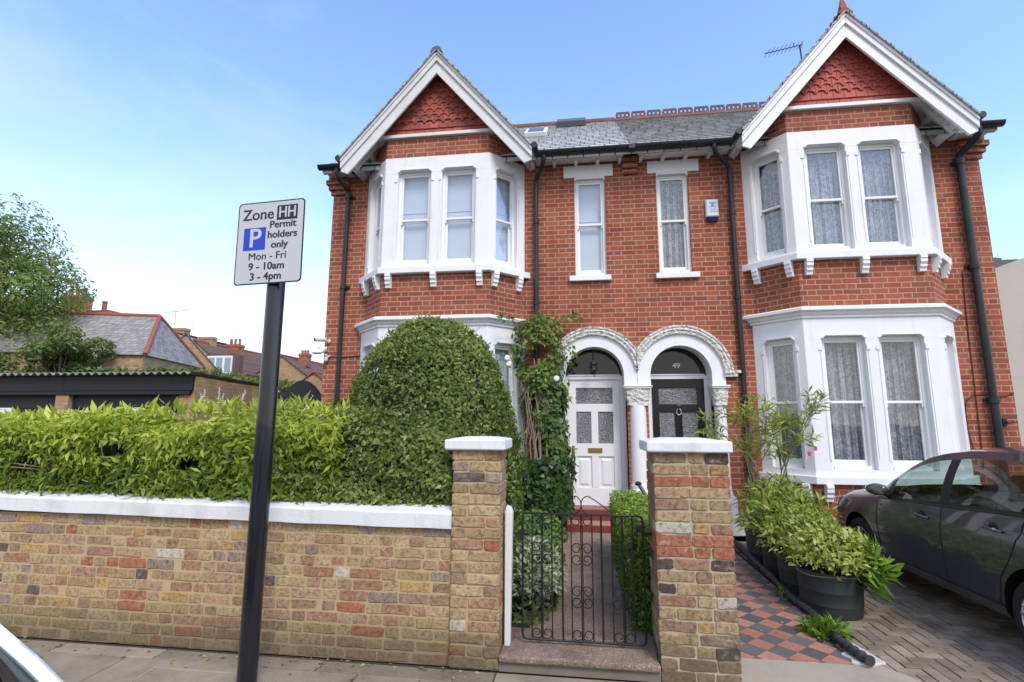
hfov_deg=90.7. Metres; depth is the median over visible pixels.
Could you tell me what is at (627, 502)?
box hedge
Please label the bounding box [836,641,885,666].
mortar patch
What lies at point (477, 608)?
gate pier
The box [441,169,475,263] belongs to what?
sash window
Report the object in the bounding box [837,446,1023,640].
parked car
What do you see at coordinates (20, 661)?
parked car
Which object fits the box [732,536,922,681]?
concrete apron
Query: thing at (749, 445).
oleander
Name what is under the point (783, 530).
shrub
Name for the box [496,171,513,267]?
sash window
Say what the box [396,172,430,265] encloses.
sash window
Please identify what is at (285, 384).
roof creeper
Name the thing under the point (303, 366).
brown roofed house
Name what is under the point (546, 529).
border plant
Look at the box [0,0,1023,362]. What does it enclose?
sky
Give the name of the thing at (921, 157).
sash window
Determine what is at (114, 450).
railing
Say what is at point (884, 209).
sash window
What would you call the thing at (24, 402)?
garage door
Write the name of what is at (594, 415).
front door
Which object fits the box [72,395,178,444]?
garage door
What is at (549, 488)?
ivy
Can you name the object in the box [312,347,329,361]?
floodlight
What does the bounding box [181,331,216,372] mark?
gabled house
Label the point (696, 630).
gate pier
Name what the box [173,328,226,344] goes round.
dormer house
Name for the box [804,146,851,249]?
sash window
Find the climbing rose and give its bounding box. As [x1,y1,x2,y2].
[496,309,584,458]
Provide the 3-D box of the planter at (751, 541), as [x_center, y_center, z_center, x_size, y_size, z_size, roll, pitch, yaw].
[3.020,2.404,5.961,0.504,0.340,0.504,-1,-9,8]
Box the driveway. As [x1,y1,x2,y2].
[733,541,1023,681]
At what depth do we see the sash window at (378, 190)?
8.31 m
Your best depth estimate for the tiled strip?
3.96 m
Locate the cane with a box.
[635,481,647,496]
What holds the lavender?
on the garden soil
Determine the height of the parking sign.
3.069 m
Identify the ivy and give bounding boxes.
[516,376,578,534]
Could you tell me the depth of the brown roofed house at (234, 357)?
41.15 m
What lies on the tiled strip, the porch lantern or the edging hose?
the edging hose
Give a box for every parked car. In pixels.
[0,624,63,681]
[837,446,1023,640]
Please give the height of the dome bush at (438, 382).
2.580 m
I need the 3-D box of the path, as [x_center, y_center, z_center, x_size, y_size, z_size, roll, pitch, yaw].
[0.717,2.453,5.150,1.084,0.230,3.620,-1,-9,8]
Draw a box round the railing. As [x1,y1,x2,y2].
[0,440,452,503]
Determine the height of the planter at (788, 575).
0.340 m
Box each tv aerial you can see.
[161,309,186,324]
[764,41,802,58]
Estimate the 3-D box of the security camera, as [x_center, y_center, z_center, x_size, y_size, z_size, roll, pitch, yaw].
[-3.022,-0.017,8.081,0.094,0.086,0.283,-7,-12,40]
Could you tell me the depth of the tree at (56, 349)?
19.71 m
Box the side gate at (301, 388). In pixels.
[278,380,320,417]
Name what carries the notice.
attached to the garage row
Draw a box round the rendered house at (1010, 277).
[993,257,1023,445]
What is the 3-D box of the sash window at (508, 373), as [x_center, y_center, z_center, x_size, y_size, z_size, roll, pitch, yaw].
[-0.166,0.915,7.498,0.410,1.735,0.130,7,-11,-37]
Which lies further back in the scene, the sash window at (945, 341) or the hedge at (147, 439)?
the sash window at (945, 341)
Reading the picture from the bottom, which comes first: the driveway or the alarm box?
the driveway
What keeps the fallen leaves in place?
on the pavement
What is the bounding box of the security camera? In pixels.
[314,337,330,342]
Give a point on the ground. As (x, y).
(740, 538)
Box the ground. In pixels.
[592,487,745,541]
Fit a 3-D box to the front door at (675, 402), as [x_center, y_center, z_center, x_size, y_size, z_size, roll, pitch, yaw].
[2.485,1.499,7.483,0.766,1.868,0.114,-1,-9,8]
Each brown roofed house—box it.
[193,336,260,377]
[256,350,322,392]
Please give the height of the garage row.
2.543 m
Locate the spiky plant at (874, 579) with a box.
[838,533,904,604]
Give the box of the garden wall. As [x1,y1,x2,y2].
[0,489,452,665]
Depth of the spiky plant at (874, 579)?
4.14 m
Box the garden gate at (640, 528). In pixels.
[512,496,651,646]
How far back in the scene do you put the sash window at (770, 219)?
7.49 m
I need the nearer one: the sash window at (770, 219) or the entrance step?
the entrance step
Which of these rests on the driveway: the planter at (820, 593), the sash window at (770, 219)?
the planter at (820, 593)
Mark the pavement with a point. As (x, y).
(65, 662)
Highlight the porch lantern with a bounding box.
[590,348,597,376]
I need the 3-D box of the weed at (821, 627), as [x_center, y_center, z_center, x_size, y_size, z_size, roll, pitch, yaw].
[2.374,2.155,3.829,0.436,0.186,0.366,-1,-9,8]
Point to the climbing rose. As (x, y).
(534, 376)
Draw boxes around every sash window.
[372,181,381,270]
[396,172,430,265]
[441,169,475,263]
[495,344,513,419]
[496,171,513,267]
[574,180,606,275]
[656,175,691,272]
[753,154,786,259]
[767,339,804,467]
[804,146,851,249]
[821,336,874,469]
[858,143,907,247]
[879,336,935,470]
[921,157,932,246]
[945,341,963,469]
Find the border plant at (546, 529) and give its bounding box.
[512,508,568,612]
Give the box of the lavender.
[198,387,313,419]
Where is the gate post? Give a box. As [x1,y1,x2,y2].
[504,505,513,645]
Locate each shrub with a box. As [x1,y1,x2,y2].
[511,535,568,625]
[733,482,845,539]
[755,503,842,554]
[785,521,888,580]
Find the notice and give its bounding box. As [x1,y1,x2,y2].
[0,408,11,413]
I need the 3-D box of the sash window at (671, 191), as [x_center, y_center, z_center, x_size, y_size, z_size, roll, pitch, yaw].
[2.493,-1.803,7.872,0.480,1.622,0.195,-1,-9,8]
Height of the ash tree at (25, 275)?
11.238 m
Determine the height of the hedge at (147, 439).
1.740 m
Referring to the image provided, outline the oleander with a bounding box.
[692,385,835,531]
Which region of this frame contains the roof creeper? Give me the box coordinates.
[76,365,295,390]
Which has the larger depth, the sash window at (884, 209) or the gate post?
the sash window at (884, 209)
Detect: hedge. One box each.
[0,390,362,504]
[608,488,653,635]
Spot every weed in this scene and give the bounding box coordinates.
[773,586,787,600]
[795,610,856,643]
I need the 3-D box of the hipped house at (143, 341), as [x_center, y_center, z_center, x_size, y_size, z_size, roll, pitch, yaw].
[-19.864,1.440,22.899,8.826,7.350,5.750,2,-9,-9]
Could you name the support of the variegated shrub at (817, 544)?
on the planter at (820, 593)
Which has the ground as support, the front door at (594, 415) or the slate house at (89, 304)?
the slate house at (89, 304)
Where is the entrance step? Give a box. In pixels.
[498,642,660,681]
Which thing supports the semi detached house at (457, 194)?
on the garden soil
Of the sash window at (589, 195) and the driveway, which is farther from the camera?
the sash window at (589, 195)
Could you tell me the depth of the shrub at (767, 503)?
5.42 m
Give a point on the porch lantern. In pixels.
(593, 362)
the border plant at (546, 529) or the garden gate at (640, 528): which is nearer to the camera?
the garden gate at (640, 528)
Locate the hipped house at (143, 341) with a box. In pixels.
[0,301,205,372]
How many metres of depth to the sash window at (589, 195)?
8.03 m
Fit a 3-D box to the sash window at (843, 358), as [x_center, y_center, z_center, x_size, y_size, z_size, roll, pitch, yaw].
[4.402,0.802,6.728,0.535,1.755,0.198,-1,-9,8]
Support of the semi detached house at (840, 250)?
on the concrete apron
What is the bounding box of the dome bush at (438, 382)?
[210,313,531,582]
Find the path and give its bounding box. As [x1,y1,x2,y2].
[511,532,656,653]
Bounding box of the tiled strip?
[734,553,852,664]
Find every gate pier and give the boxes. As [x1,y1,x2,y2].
[445,436,511,670]
[639,437,741,681]
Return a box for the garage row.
[0,371,286,444]
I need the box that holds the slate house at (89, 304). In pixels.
[60,289,196,339]
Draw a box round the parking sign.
[234,198,305,681]
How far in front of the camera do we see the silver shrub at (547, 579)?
3.99 m
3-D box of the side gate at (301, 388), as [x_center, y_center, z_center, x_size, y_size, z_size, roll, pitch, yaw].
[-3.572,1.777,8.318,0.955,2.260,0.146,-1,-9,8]
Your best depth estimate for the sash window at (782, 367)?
7.08 m
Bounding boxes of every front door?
[569,380,621,505]
[651,379,705,437]
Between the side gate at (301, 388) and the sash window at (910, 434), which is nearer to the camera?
the sash window at (910, 434)
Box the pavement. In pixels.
[15,636,928,681]
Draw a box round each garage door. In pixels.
[0,395,55,413]
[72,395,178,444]
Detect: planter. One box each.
[744,528,763,563]
[760,536,787,578]
[775,548,827,595]
[795,561,866,620]
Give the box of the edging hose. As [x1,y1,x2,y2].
[734,540,875,666]
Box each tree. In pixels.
[0,193,97,370]
[0,350,43,372]
[21,323,116,372]
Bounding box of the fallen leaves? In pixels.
[23,559,820,680]
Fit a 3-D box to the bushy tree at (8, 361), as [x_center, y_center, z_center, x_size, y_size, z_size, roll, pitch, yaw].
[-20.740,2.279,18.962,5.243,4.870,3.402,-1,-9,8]
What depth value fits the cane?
5.94 m
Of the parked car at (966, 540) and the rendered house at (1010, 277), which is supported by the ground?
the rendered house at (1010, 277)
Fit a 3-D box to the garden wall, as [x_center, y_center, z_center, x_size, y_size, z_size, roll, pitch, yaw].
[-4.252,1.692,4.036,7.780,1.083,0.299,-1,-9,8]
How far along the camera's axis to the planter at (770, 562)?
5.31 m
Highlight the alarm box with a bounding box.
[705,199,718,221]
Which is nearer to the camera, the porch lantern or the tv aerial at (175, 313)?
the porch lantern
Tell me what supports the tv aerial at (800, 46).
attached to the semi detached house at (840, 250)
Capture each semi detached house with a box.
[317,46,652,532]
[615,0,1023,535]
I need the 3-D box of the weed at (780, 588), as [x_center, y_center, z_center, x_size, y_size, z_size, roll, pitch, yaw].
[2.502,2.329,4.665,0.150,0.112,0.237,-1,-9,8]

